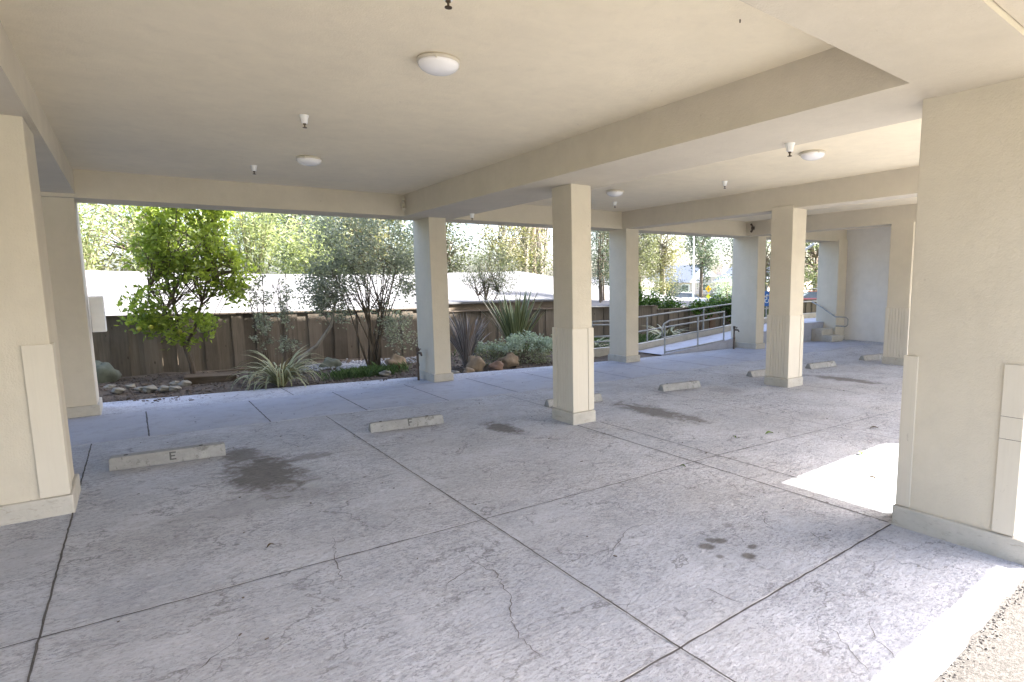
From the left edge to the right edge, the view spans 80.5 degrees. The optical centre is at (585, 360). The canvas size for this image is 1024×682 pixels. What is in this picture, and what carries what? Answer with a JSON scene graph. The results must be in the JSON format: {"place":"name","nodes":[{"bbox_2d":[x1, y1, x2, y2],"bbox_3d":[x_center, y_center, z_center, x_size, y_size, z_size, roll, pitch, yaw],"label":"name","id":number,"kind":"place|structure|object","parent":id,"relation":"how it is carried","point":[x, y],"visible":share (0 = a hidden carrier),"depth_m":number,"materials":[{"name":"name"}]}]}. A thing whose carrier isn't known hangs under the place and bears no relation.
{"place":"outdoors","nodes":[
{"label":"outdoors","id":0,"kind":"place"},
{"bbox_2d":[98,335,709,403],"bbox_3d":[-2.320,-0.036,13.177,28.000,0.126,4.700,-6,9,-37],"label":"garden bed","id":1,"kind":"object","parent":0,"point":[166,382],"visible":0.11,"depth_m":10.46,"materials":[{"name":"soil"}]},
{"bbox_2d":[95,360,121,383],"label":"shrub","id":2,"kind":"object","parent":1,"relation":"on","point":[106,372],"visible":0.45,"depth_m":10.08,"materials":[{"name":"plant"}]},
{"bbox_2d":[111,387,125,393],"bbox_3d":[-7.277,0.469,9.357,0.194,0.120,0.149,-6,9,-37],"label":"river stone","id":3,"kind":"object","parent":1,"relation":"on","point":[118,390],"visible":1,"depth_m":9.31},
{"bbox_2d":[143,385,157,392],"bbox_3d":[-6.877,0.448,9.491,0.201,0.126,0.181,-6,9,-37],"label":"river stone","id":4,"kind":"object","parent":1,"relation":"on","point":[149,388],"visible":0.98,"depth_m":9.44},
{"bbox_2d":[157,385,169,391],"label":"river stone","id":5,"kind":"object","parent":1,"relation":"on","point":[163,388],"visible":0.98,"depth_m":9.45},
{"bbox_2d":[169,386,181,391],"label":"river stone","id":6,"kind":"object","parent":1,"relation":"on","point":[173,388],"visible":1,"depth_m":9.47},
{"bbox_2d":[177,380,191,386],"bbox_3d":[-6.645,0.389,9.949,0.211,0.132,0.175,-6,9,-37],"label":"river stone","id":7,"kind":"object","parent":1,"relation":"on","point":[182,383],"visible":0.93,"depth_m":9.90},
{"bbox_2d":[113,205,263,373],"bbox_3d":[-6.903,-1.388,10.519,2.114,3.525,1.513,-2,8,-15],"label":"citrus tree","id":8,"kind":"object","parent":1,"relation":"on","point":[159,251],"visible":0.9,"depth_m":10.28,"materials":[{"name":"green plant"}]},
{"bbox_2d":[184,372,236,384],"bbox_3d":[-6.421,0.306,10.297,0.763,0.191,0.236,-5,8,-30],"label":"old timber","id":9,"kind":"object","parent":1,"relation":"on","point":[203,378],"visible":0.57,"depth_m":10.22,"materials":[{"name":"wood"}]},
{"bbox_2d":[119,362,322,379],"bbox_3d":[-8.644,0.429,10.140,8.200,0.135,0.080,-6,9,-37],"label":"edging board","id":10,"kind":"object","parent":1,"relation":"on","point":[248,369],"depth_m":11.47,"materials":[{"name":"brown wood"}]},
{"bbox_2d":[245,269,275,368],"bbox_3d":[-5.911,-0.680,10.977,0.487,1.961,0.509,-6,9,-37],"label":"young shrub","id":11,"kind":"object","parent":1,"relation":"on","point":[260,318],"visible":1,"depth_m":10.91,"materials":[{"name":"green plant"}]},
{"bbox_2d":[90,308,451,376],"bbox_3d":[-7.713,-0.226,11.157,11.099,1.360,0.160,-6,9,-36],"label":"wooden fence","id":12,"kind":"object","parent":1,"relation":"on","point":[128,353],"visible":0.26,"depth_m":11.79,"materials":[{"name":"brown wood"}]},
{"bbox_2d":[226,346,328,390],"bbox_3d":[-5.016,0.215,9.931,1.618,0.943,1.456,-6,9,-37],"label":"variegated flax","id":13,"kind":"object","parent":1,"relation":"on","point":[281,374],"visible":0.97,"depth_m":9.79,"materials":[{"name":"green plant"}]},
{"bbox_2d":[272,273,301,360],"bbox_3d":[-5.586,-0.679,11.209,0.497,1.894,0.485,-6,9,-37],"label":"young shrub","id":14,"kind":"object","parent":1,"relation":"on","point":[284,309],"visible":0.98,"depth_m":11.13,"materials":[{"name":"green plant"}]},
{"bbox_2d":[288,265,358,373],"bbox_3d":[-4.923,-0.788,11.338,1.225,2.088,0.914,-3,8,-20],"label":"leaning tree","id":15,"kind":"object","parent":1,"relation":"on","point":[330,323],"visible":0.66,"depth_m":11.27,"materials":[{"name":"green plant"}]},
{"bbox_2d":[319,357,341,368],"bbox_3d":[-4.982,0.096,11.725,0.452,0.335,0.323,-6,9,-37],"label":"boulder","id":16,"kind":"object","parent":1,"relation":"on","point":[332,363],"visible":0.64,"depth_m":11.64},
{"bbox_2d":[301,356,415,374],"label":"pale gravel","id":17,"kind":"structure","parent":1,"relation":"on","point":[353,363],"depth_m":12.01,"materials":[{"name":"gravel"}]},
{"bbox_2d":[312,360,411,380],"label":"grass clump","id":18,"kind":"object","parent":1,"relation":"on","point":[372,370],"visible":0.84,"depth_m":10.82,"materials":[{"name":"plant"}]},
{"bbox_2d":[293,215,453,365],"bbox_3d":[-4.112,-1.507,11.700,2.880,3.414,1.507,-6,9,-37],"label":"tree","id":19,"kind":"object","parent":1,"relation":"on","point":[339,258],"visible":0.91,"depth_m":11.51,"materials":[{"name":"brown plant"}]},
{"bbox_2d":[378,370,390,376],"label":"river stone","id":20,"kind":"object","parent":1,"relation":"on","point":[385,373],"visible":0.84,"depth_m":10.79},
{"bbox_2d":[384,354,407,368],"bbox_3d":[-3.696,0.045,11.704,0.389,0.358,0.357,-6,9,-37],"label":"boulder","id":21,"kind":"object","parent":1,"relation":"on","point":[394,358],"visible":0.63,"depth_m":11.63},
{"bbox_2d":[463,367,474,372],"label":"boulder","id":22,"kind":"object","parent":1,"relation":"on","point":[468,370],"visible":0.68,"depth_m":11.09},
{"bbox_2d":[449,310,494,365],"bbox_3d":[-2.371,-0.444,11.828,1.291,1.140,1.356,-2,7,-14],"label":"purple flax","id":23,"kind":"object","parent":1,"relation":"on","point":[465,343],"visible":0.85,"depth_m":11.75,"materials":[{"name":"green plant"}]},
{"bbox_2d":[466,355,485,371],"bbox_3d":[-2.098,0.094,11.563,0.433,0.397,0.341,-6,9,-37],"label":"boulder","id":24,"kind":"object","parent":1,"relation":"on","point":[477,364],"visible":0.68,"depth_m":11.44,"materials":[{"name":"stone"}]},
{"bbox_2d":[488,360,503,370],"bbox_3d":[-1.710,0.110,11.570,0.274,0.245,0.282,3,8,23],"label":"boulder","id":25,"kind":"object","parent":1,"relation":"on","point":[496,365],"visible":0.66,"depth_m":11.48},
{"bbox_2d":[497,352,518,367],"bbox_3d":[-1.539,0.003,11.979,0.388,0.338,0.370,2,8,21],"label":"boulder","id":26,"kind":"object","parent":1,"relation":"on","point":[510,359],"visible":0.66,"depth_m":11.86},
{"bbox_2d":[474,286,547,354],"bbox_3d":[-1.629,-0.920,13.663,1.636,1.613,1.737,-1,7,-1],"label":"green flax","id":27,"kind":"object","parent":1,"relation":"on","point":[513,322],"visible":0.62,"depth_m":13.45,"materials":[{"name":"green plant"}]},
{"bbox_2d":[474,329,552,364],"bbox_3d":[-1.463,-0.210,12.389,2.023,0.850,1.196,-6,9,-37],"label":"silver shrub","id":28,"kind":"object","parent":1,"relation":"on","point":[518,342],"visible":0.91,"depth_m":12.30,"materials":[{"name":"green plant"}]},
{"bbox_2d":[449,305,657,350],"bbox_3d":[-0.564,-0.876,16.405,6.881,1.200,0.160,-6,9,-37],"label":"wooden fence","id":29,"kind":"object","parent":1,"relation":"on","point":[544,325],"visible":0.27,"depth_m":15.92,"materials":[{"name":"brown wood"}]},
{"bbox_2d":[594,337,609,347],"bbox_3d":[0.241,-0.359,14.742,1.062,0.523,0.969,-6,9,-37],"label":"variegated flax","id":30,"kind":"object","parent":1,"relation":"on","point":[598,344],"visible":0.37,"depth_m":14.73,"materials":[{"name":"green plant"}]},
{"bbox_2d":[638,287,688,308],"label":"ivy hedge","id":31,"kind":"object","parent":1,"relation":"on","point":[670,302],"visible":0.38,"depth_m":19.19,"materials":[{"name":"green plant"}]},
{"bbox_2d":[639,324,691,339],"bbox_3d":[2.318,-0.647,16.608,1.356,0.788,1.673,-6,9,-37],"label":"variegated flax","id":32,"kind":"object","parent":1,"relation":"on","point":[670,331],"visible":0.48,"depth_m":16.49,"materials":[{"name":"green plant"}]},
{"bbox_2d":[687,293,768,322],"bbox_3d":[4.907,-1.569,20.204,4.211,1.462,1.208,-6,9,-37],"label":"ivy hedge","id":33,"kind":"object","parent":1,"relation":"on","point":[711,302],"visible":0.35,"depth_m":19.63,"materials":[{"name":"green plant"}]},
{"bbox_2d":[78,203,818,281],"label":"sky","id":34,"kind":"structure","parent":0,"point":[473,230],"materials":[{"name":"white"}]},
{"bbox_2d":[68,341,869,445],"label":"walkway","id":35,"kind":"structure","parent":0,"point":[101,429],"depth_m":8.47,"materials":[{"name":"concrete"}]},
{"bbox_2d":[811,328,842,341],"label":"steps","id":36,"kind":"structure","parent":35,"relation":"on","point":[823,334],"depth_m":16.30,"materials":[{"name":"concrete"}]},
{"bbox_2d":[0,0,1023,564],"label":"apartment building","id":37,"kind":"structure","parent":0,"point":[900,202],"depth_m":4.22,"materials":[{"name":"paint"}]},
{"bbox_2d":[88,296,106,331],"bbox_3d":[-6.335,-0.606,7.798,0.150,0.460,0.174,-6,9,-37],"label":"utility box","id":38,"kind":"object","parent":37,"relation":"attached to","point":[97,313],"visible":1,"depth_m":7.73,"materials":[{"name":"white paint"}]},
{"bbox_2d":[299,114,308,127],"bbox_3d":[-2.351,-2.001,5.023,0.077,0.101,0.077,-6,9,-37],"label":"fire sprinkler","id":39,"kind":"object","parent":37,"relation":"attached to","point":[304,119],"visible":1,"depth_m":5.00,"materials":[{"name":"white paint"}]},
{"bbox_2d":[296,155,322,165],"bbox_3d":[-3.068,-2.211,6.673,0.275,0.088,0.268,-6,9,-37],"label":"ceiling light","id":40,"kind":"object","parent":37,"relation":"attached to","point":[306,160],"visible":1,"depth_m":6.59,"materials":[{"name":"glass"}]},
{"bbox_2d":[417,52,459,75],"bbox_3d":[-0.928,-1.865,3.811,0.275,0.088,0.268,-6,9,-37],"label":"ceiling light","id":41,"kind":"object","parent":37,"relation":"attached to","point":[438,64],"visible":1,"depth_m":3.73,"materials":[{"name":"glass"}]},
{"bbox_2d":[444,0,452,9],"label":"fire sprinkler","id":42,"kind":"object","parent":37,"relation":"attached to","point":[448,6],"visible":1,"depth_m":2.87,"materials":[{"name":"white paint"}]},
{"bbox_2d":[606,190,623,196],"bbox_3d":[0.458,-2.569,9.240,0.275,0.088,0.268,-6,9,-37],"label":"ceiling light","id":43,"kind":"object","parent":37,"relation":"attached to","point":[614,193],"visible":1,"depth_m":9.15,"materials":[{"name":"glass"}]},
{"bbox_2d":[785,142,794,156],"bbox_3d":[1.622,-1.672,4.760,0.077,0.101,0.077,-6,9,-37],"label":"fire sprinkler","id":44,"kind":"object","parent":37,"relation":"attached to","point":[789,147],"visible":1,"depth_m":4.74,"materials":[{"name":"white paint"}]},
{"bbox_2d":[799,149,825,160],"bbox_3d":[2.504,-2.251,6.607,0.275,0.088,0.268,-6,9,-37],"label":"ceiling light","id":45,"kind":"object","parent":37,"relation":"attached to","point":[812,155],"visible":1,"depth_m":6.52,"materials":[{"name":"glass"}]},
{"bbox_2d":[812,301,848,326],"bbox_3d":[6.760,-1.288,16.533,0.148,0.672,1.112,-6,9,-37],"label":"stair handrail","id":46,"kind":"object","parent":37,"relation":"attached to","point":[835,316],"visible":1,"depth_m":16.33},
{"bbox_2d":[0,340,1023,681],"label":"parking floor","id":47,"kind":"structure","parent":0,"point":[404,610],"depth_m":3.64,"materials":[{"name":"concrete"}]},
{"bbox_2d":[108,442,225,471],"bbox_3d":[-3.851,0.877,5.562,0.882,0.118,0.132,-5,9,-33],"label":"wheel stop","id":48,"kind":"object","parent":47,"relation":"on","point":[157,457],"visible":1,"depth_m":5.50,"materials":[{"name":"concrete"}]},
{"bbox_2d":[368,414,443,432],"bbox_3d":[-2.038,0.705,6.854,0.824,0.101,0.150,-5,8,-31],"label":"wheel stop","id":49,"kind":"object","parent":47,"relation":"on","point":[396,424],"visible":1,"depth_m":6.80,"materials":[{"name":"concrete"}]},
{"bbox_2d":[416,347,422,379],"bbox_3d":[-2.805,0.075,10.166,0.173,0.590,0.068,5,9,39],"label":"hose tap","id":50,"kind":"object","parent":47,"relation":"on","point":[417,357],"visible":0.93,"depth_m":10.18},
{"bbox_2d":[0,419,888,681],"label":"floor joint edges","id":51,"kind":"object","parent":47,"relation":"on","point":[549,563],"visible":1,"depth_m":3.24,"materials":[{"name":"concrete"}]},
{"bbox_2d":[0,342,901,681],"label":"floor joints","id":52,"kind":"object","parent":47,"relation":"on","point":[498,528],"visible":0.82,"depth_m":3.48,"materials":[{"name":"concrete"}]},
{"bbox_2d":[117,367,865,639],"bbox_3d":[-0.164,0.648,7.511,9.383,0.003,9.280,-6,9,-37],"label":"floor debris","id":53,"kind":"object","parent":47,"relation":"on","point":[459,448],"visible":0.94,"depth_m":5.89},
{"bbox_2d":[179,397,903,681],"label":"floor cracks","id":54,"kind":"object","parent":47,"relation":"on","point":[580,558],"visible":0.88,"depth_m":3.31,"materials":[{"name":"concrete"}]},
{"bbox_2d":[544,393,602,407],"bbox_3d":[-0.154,0.529,8.123,0.834,0.098,0.150,-5,8,-31],"label":"wheel stop","id":55,"kind":"object","parent":47,"relation":"on","point":[549,402],"visible":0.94,"depth_m":7.97,"materials":[{"name":"concrete"}]},
{"bbox_2d":[658,380,700,391],"bbox_3d":[1.446,0.379,9.180,0.734,0.101,0.150,-5,8,-30],"label":"wheel stop","id":56,"kind":"object","parent":47,"relation":"on","point":[679,385],"visible":1,"depth_m":9.11,"materials":[{"name":"concrete"}]},
{"bbox_2d":[733,326,739,348],"bbox_3d":[3.652,-0.540,14.547,0.173,0.590,0.068,5,9,39],"label":"hose tap","id":57,"kind":"object","parent":47,"relation":"on","point":[734,329],"visible":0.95,"depth_m":14.56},
{"bbox_2d":[746,369,765,376],"bbox_3d":[3.124,0.197,10.500,0.742,0.098,0.150,-5,9,-33],"label":"wheel stop","id":58,"kind":"object","parent":47,"relation":"on","point":[756,373],"visible":0.49,"depth_m":10.34,"materials":[{"name":"concrete"}]},
{"bbox_2d":[805,361,835,368],"bbox_3d":[4.461,0.081,11.370,0.752,0.116,0.155,-5,9,-32],"label":"wheel stop","id":59,"kind":"object","parent":47,"relation":"on","point":[816,365],"visible":1,"depth_m":11.30,"materials":[{"name":"concrete"}]},
{"bbox_2d":[859,353,883,360],"bbox_3d":[5.988,-0.079,12.493,0.754,0.103,0.151,-5,8,-31],"label":"wheel stop","id":60,"kind":"object","parent":47,"relation":"on","point":[871,357],"visible":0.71,"depth_m":12.39,"materials":[{"name":"concrete"}]},
{"bbox_2d":[402,328,707,368],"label":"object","id":61,"kind":"structure","parent":0,"point":[642,338],"depth_m":16.02,"materials":[{"name":"stone"}]},
{"bbox_2d":[933,577,1023,681],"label":"driveway","id":62,"kind":"structure","parent":0,"point":[1004,662],"depth_m":2.64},
{"bbox_2d":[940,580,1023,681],"bbox_3d":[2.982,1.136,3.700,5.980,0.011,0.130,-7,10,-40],"label":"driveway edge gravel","id":63,"kind":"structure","parent":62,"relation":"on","point":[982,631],"depth_m":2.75,"materials":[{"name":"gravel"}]},
{"bbox_3d":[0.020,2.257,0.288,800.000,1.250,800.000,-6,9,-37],"label":"ground","id":64,"kind":"structure","parent":0,"visible":0},
{"bbox_2d":[77,203,135,270],"bbox_3d":[-17.739,-3.834,20.358,5.953,7.976,3.641,-6,9,-37],"label":"bamboo clump","id":65,"kind":"object","parent":64,"relation":"on","point":[90,227],"visible":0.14,"depth_m":20.68,"materials":[{"name":"green plant"}]},
{"bbox_2d":[79,203,240,271],"bbox_3d":[-22.848,-5.923,30.050,10.575,9.948,5.346,-6,9,-37],"label":"leafy tree","id":66,"kind":"object","parent":64,"relation":"on","point":[103,266],"visible":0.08,"depth_m":29.57,"materials":[{"name":"green plant"}]},
{"bbox_2d":[92,205,238,271],"bbox_3d":[-16.135,-4.422,23.462,5.572,8.327,4.338,-6,9,-37],"label":"bamboo clump","id":67,"kind":"object","parent":64,"relation":"on","point":[127,225],"visible":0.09,"depth_m":22.17,"materials":[{"name":"green plant"}]},
{"bbox_2d":[183,210,308,273],"bbox_3d":[-13.095,-4.307,23.775,3.582,7.966,4.270,4,9,32],"label":"bamboo clump","id":68,"kind":"object","parent":64,"relation":"on","point":[245,227],"visible":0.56,"depth_m":23.42,"materials":[{"name":"green plant"}]},
{"bbox_2d":[226,211,347,273],"bbox_3d":[-15.204,-5.588,30.722,5.734,8.982,5.735,-6,9,-37],"label":"leafy tree","id":69,"kind":"object","parent":64,"relation":"on","point":[289,216],"visible":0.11,"depth_m":29.68,"materials":[{"name":"green plant"}]},
{"bbox_2d":[268,217,358,273],"bbox_3d":[-10.861,-3.331,24.238,3.512,5.874,3.481,-6,9,-37],"label":"bamboo clump","id":70,"kind":"object","parent":64,"relation":"on","point":[301,260],"visible":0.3,"depth_m":23.56,"materials":[{"name":"green plant"}]},
{"bbox_2d":[230,211,414,274],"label":"leafy tree","id":71,"kind":"object","parent":64,"relation":"on","point":[401,221],"visible":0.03,"depth_m":40.59,"materials":[{"name":"green plant"}]},
{"bbox_2d":[309,216,404,273],"bbox_3d":[-13.126,-5.949,34.698,5.607,8.657,5.371,-6,9,-37],"label":"leafy tree","id":72,"kind":"object","parent":64,"relation":"on","point":[379,233],"visible":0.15,"depth_m":34.37,"materials":[{"name":"green plant"}]},
{"bbox_2d":[85,270,701,364],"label":"neighbour house","id":73,"kind":"structure","parent":64,"relation":"on","point":[109,287],"depth_m":16.79,"materials":[{"name":"paint"}]},
{"bbox_2d":[402,222,487,272],"bbox_3d":[-7.471,-5.133,31.590,4.310,7.725,4.810,1,7,9],"label":"leafy tree","id":74,"kind":"object","parent":64,"relation":"on","point":[455,267],"visible":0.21,"depth_m":31.48,"materials":[{"name":"green plant"}]},
{"bbox_2d":[414,299,553,310],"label":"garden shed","id":75,"kind":"structure","parent":64,"relation":"on","point":[469,305],"depth_m":15.36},
{"bbox_2d":[454,240,523,299],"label":"olive tree","id":76,"kind":"object","parent":64,"relation":"on","point":[495,286],"visible":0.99,"depth_m":16.88,"materials":[{"name":"green plant"}]},
{"bbox_2d":[458,224,552,271],"bbox_3d":[-4.208,-5.390,32.578,4.961,7.929,4.192,-6,9,-37],"label":"leafy tree","id":77,"kind":"object","parent":64,"relation":"on","point":[504,237],"visible":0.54,"depth_m":32.28,"materials":[{"name":"green plant"}]},
{"bbox_2d":[508,227,545,273],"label":"tall eucalyptus","id":78,"kind":"object","parent":64,"relation":"on","point":[525,263],"visible":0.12,"depth_m":34.16,"materials":[{"name":"green plant"}]},
{"bbox_2d":[508,227,547,273],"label":"tall eucalyptus","id":79,"kind":"object","parent":64,"relation":"on","point":[530,246],"visible":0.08,"depth_m":34.90,"materials":[{"name":"green plant"}]},
{"bbox_2d":[519,227,552,274],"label":"tall eucalyptus","id":80,"kind":"object","parent":64,"relation":"on","point":[539,246],"visible":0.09,"depth_m":35.73,"materials":[{"name":"green plant"}]},
{"bbox_2d":[536,228,552,275],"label":"tall eucalyptus","id":81,"kind":"object","parent":64,"relation":"on","point":[547,249],"visible":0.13,"depth_m":36.27,"materials":[{"name":"green plant"}]},
{"bbox_2d":[591,231,608,300],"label":"sapling","id":82,"kind":"object","parent":64,"relation":"on","point":[601,270],"visible":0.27,"depth_m":19.90,"materials":[{"name":"green plant"}]},
{"bbox_2d":[591,230,608,302],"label":"sapling","id":83,"kind":"object","parent":64,"relation":"on","point":[598,264],"visible":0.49,"depth_m":19.62,"materials":[{"name":"green plant"}]},
{"bbox_2d":[591,231,608,288],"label":"sapling","id":84,"kind":"object","parent":64,"relation":"on","point":[597,232],"visible":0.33,"depth_m":19.47,"materials":[{"name":"plant"}]},
{"bbox_2d":[593,231,608,299],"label":"sapling","id":85,"kind":"object","parent":64,"relation":"on","point":[603,254],"visible":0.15,"depth_m":20.16,"materials":[{"name":"green plant"}]},
{"bbox_2d":[591,231,644,285],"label":"street eucalyptus","id":86,"kind":"object","parent":64,"relation":"on","point":[607,264],"visible":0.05,"depth_m":32.55,"materials":[{"name":"green plant"}]},
{"bbox_2d":[591,277,659,293],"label":"house","id":87,"kind":"structure","parent":64,"relation":"on","point":[647,288],"depth_m":80.83,"materials":[{"name":"white paint"}]},
{"bbox_2d":[608,233,666,290],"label":"street eucalyptus","id":88,"kind":"object","parent":64,"relation":"on","point":[645,250],"visible":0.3,"depth_m":34.53,"materials":[{"name":"green plant"}]},
{"bbox_2d":[638,284,644,300],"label":"green shrub","id":89,"kind":"object","parent":64,"relation":"on","point":[640,291],"visible":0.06,"depth_m":19.09,"materials":[{"name":"green plant"}]},
{"bbox_2d":[641,233,690,295],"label":"street eucalyptus","id":90,"kind":"object","parent":64,"relation":"on","point":[663,256],"visible":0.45,"depth_m":36.85,"materials":[{"name":"green plant"}]},
{"bbox_2d":[649,275,691,296],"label":"round shrub","id":91,"kind":"object","parent":64,"relation":"on","point":[680,289],"visible":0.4,"depth_m":57.76,"materials":[{"name":"green plant"}]},
{"bbox_2d":[594,313,815,356],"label":"ramp kerb","id":92,"kind":"structure","parent":64,"relation":"on","point":[601,351],"depth_m":15.07,"materials":[{"name":"concrete"}]},
{"bbox_2d":[592,288,816,342],"bbox_3d":[4.064,-1.309,16.359,10.398,1.310,0.248,-6,9,-37],"label":"ramp handrail","id":93,"kind":"object","parent":92,"relation":"on","point":[647,316],"visible":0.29,"depth_m":15.01,"materials":[{"name":"metal"}]},
{"bbox_2d":[703,288,731,301],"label":"round shrub","id":94,"kind":"object","parent":64,"relation":"on","point":[716,295],"visible":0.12,"depth_m":55.24,"materials":[{"name":"green plant"}]},
{"bbox_2d":[711,271,731,297],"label":"white blossom tree","id":95,"kind":"object","parent":64,"relation":"on","point":[726,288],"visible":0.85,"depth_m":47.67,"materials":[{"name":"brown plant"}]},
{"bbox_2d":[638,318,815,355],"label":"ramp","id":96,"kind":"structure","parent":64,"relation":"on","point":[727,343],"depth_m":14.72,"materials":[{"name":"concrete"}]},
{"bbox_2d":[661,311,724,354],"bbox_3d":[2.587,-0.676,14.173,2.168,0.932,0.100,-6,9,-37],"label":"ramp handrail","id":97,"kind":"object","parent":96,"relation":"on","point":[697,331],"visible":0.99,"depth_m":14.18,"materials":[{"name":"metal"}]},
{"bbox_2d":[648,265,811,297],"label":"house","id":98,"kind":"structure","parent":64,"relation":"on","point":[687,276],"depth_m":93.88,"materials":[{"name":"white"}]},
{"bbox_2d":[657,299,816,333],"bbox_3d":[5.830,-1.515,21.177,9.290,1.150,0.160,-6,9,-37],"label":"wooden fence","id":99,"kind":"object","parent":64,"relation":"on","point":[809,307],"visible":0.21,"depth_m":19.31,"materials":[{"name":"brown wood"}]},
{"bbox_2d":[764,286,768,316],"bbox_3d":[5.359,-1.455,17.773,0.240,1.500,0.068,2,8,17],"label":"accessible parking sign","id":100,"kind":"object","parent":64,"relation":"on","point":[766,302],"visible":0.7,"depth_m":17.70,"materials":[{"name":"metal"}]},
{"bbox_2d":[803,291,816,299],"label":"parked car","id":101,"kind":"object","parent":64,"relation":"on","point":[810,295],"visible":0.02,"depth_m":43.45,"materials":[{"name":"red paint"}]},
{"bbox_2d":[803,321,823,341],"bbox_3d":[7.318,-0.885,17.508,4.300,0.603,0.299,-6,9,-37],"label":"landing","id":102,"kind":"object","parent":64,"relation":"on","point":[809,326],"depth_m":16.45,"materials":[{"name":"concrete"}]},
{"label":"street","id":103,"kind":"structure","parent":0,"visible":0},
{"bbox_2d":[676,292,704,301],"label":"parked car","id":104,"kind":"object","parent":103,"relation":"on","point":[685,295],"visible":0.09,"depth_m":56.83,"materials":[{"name":"white paint"}]},
{"bbox_2d":[692,236,693,299],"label":"street lamp","id":105,"kind":"object","parent":103,"relation":"on","point":[693,273],"visible":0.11,"depth_m":53.23,"materials":[{"name":"metal"}]},
{"bbox_2d":[677,236,730,297],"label":"street tree","id":106,"kind":"object","parent":103,"relation":"on","point":[703,253],"visible":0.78,"depth_m":58.71,"materials":[{"name":"green plant"}]},
{"bbox_2d":[706,238,770,277],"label":"street tree","id":107,"kind":"object","parent":103,"relation":"on","point":[730,246],"visible":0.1,"depth_m":50.58,"materials":[{"name":"plant"}]},
{"bbox_2d":[765,240,770,290],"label":"street tree","id":108,"kind":"object","parent":103,"relation":"on","point":[767,273],"visible":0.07,"depth_m":55.16,"materials":[{"name":"green plant"}]},
{"bbox_2d":[804,242,818,292],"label":"street tree","id":109,"kind":"object","parent":103,"relation":"on","point":[812,253],"visible":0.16,"depth_m":54.25,"materials":[{"name":"green plant"}]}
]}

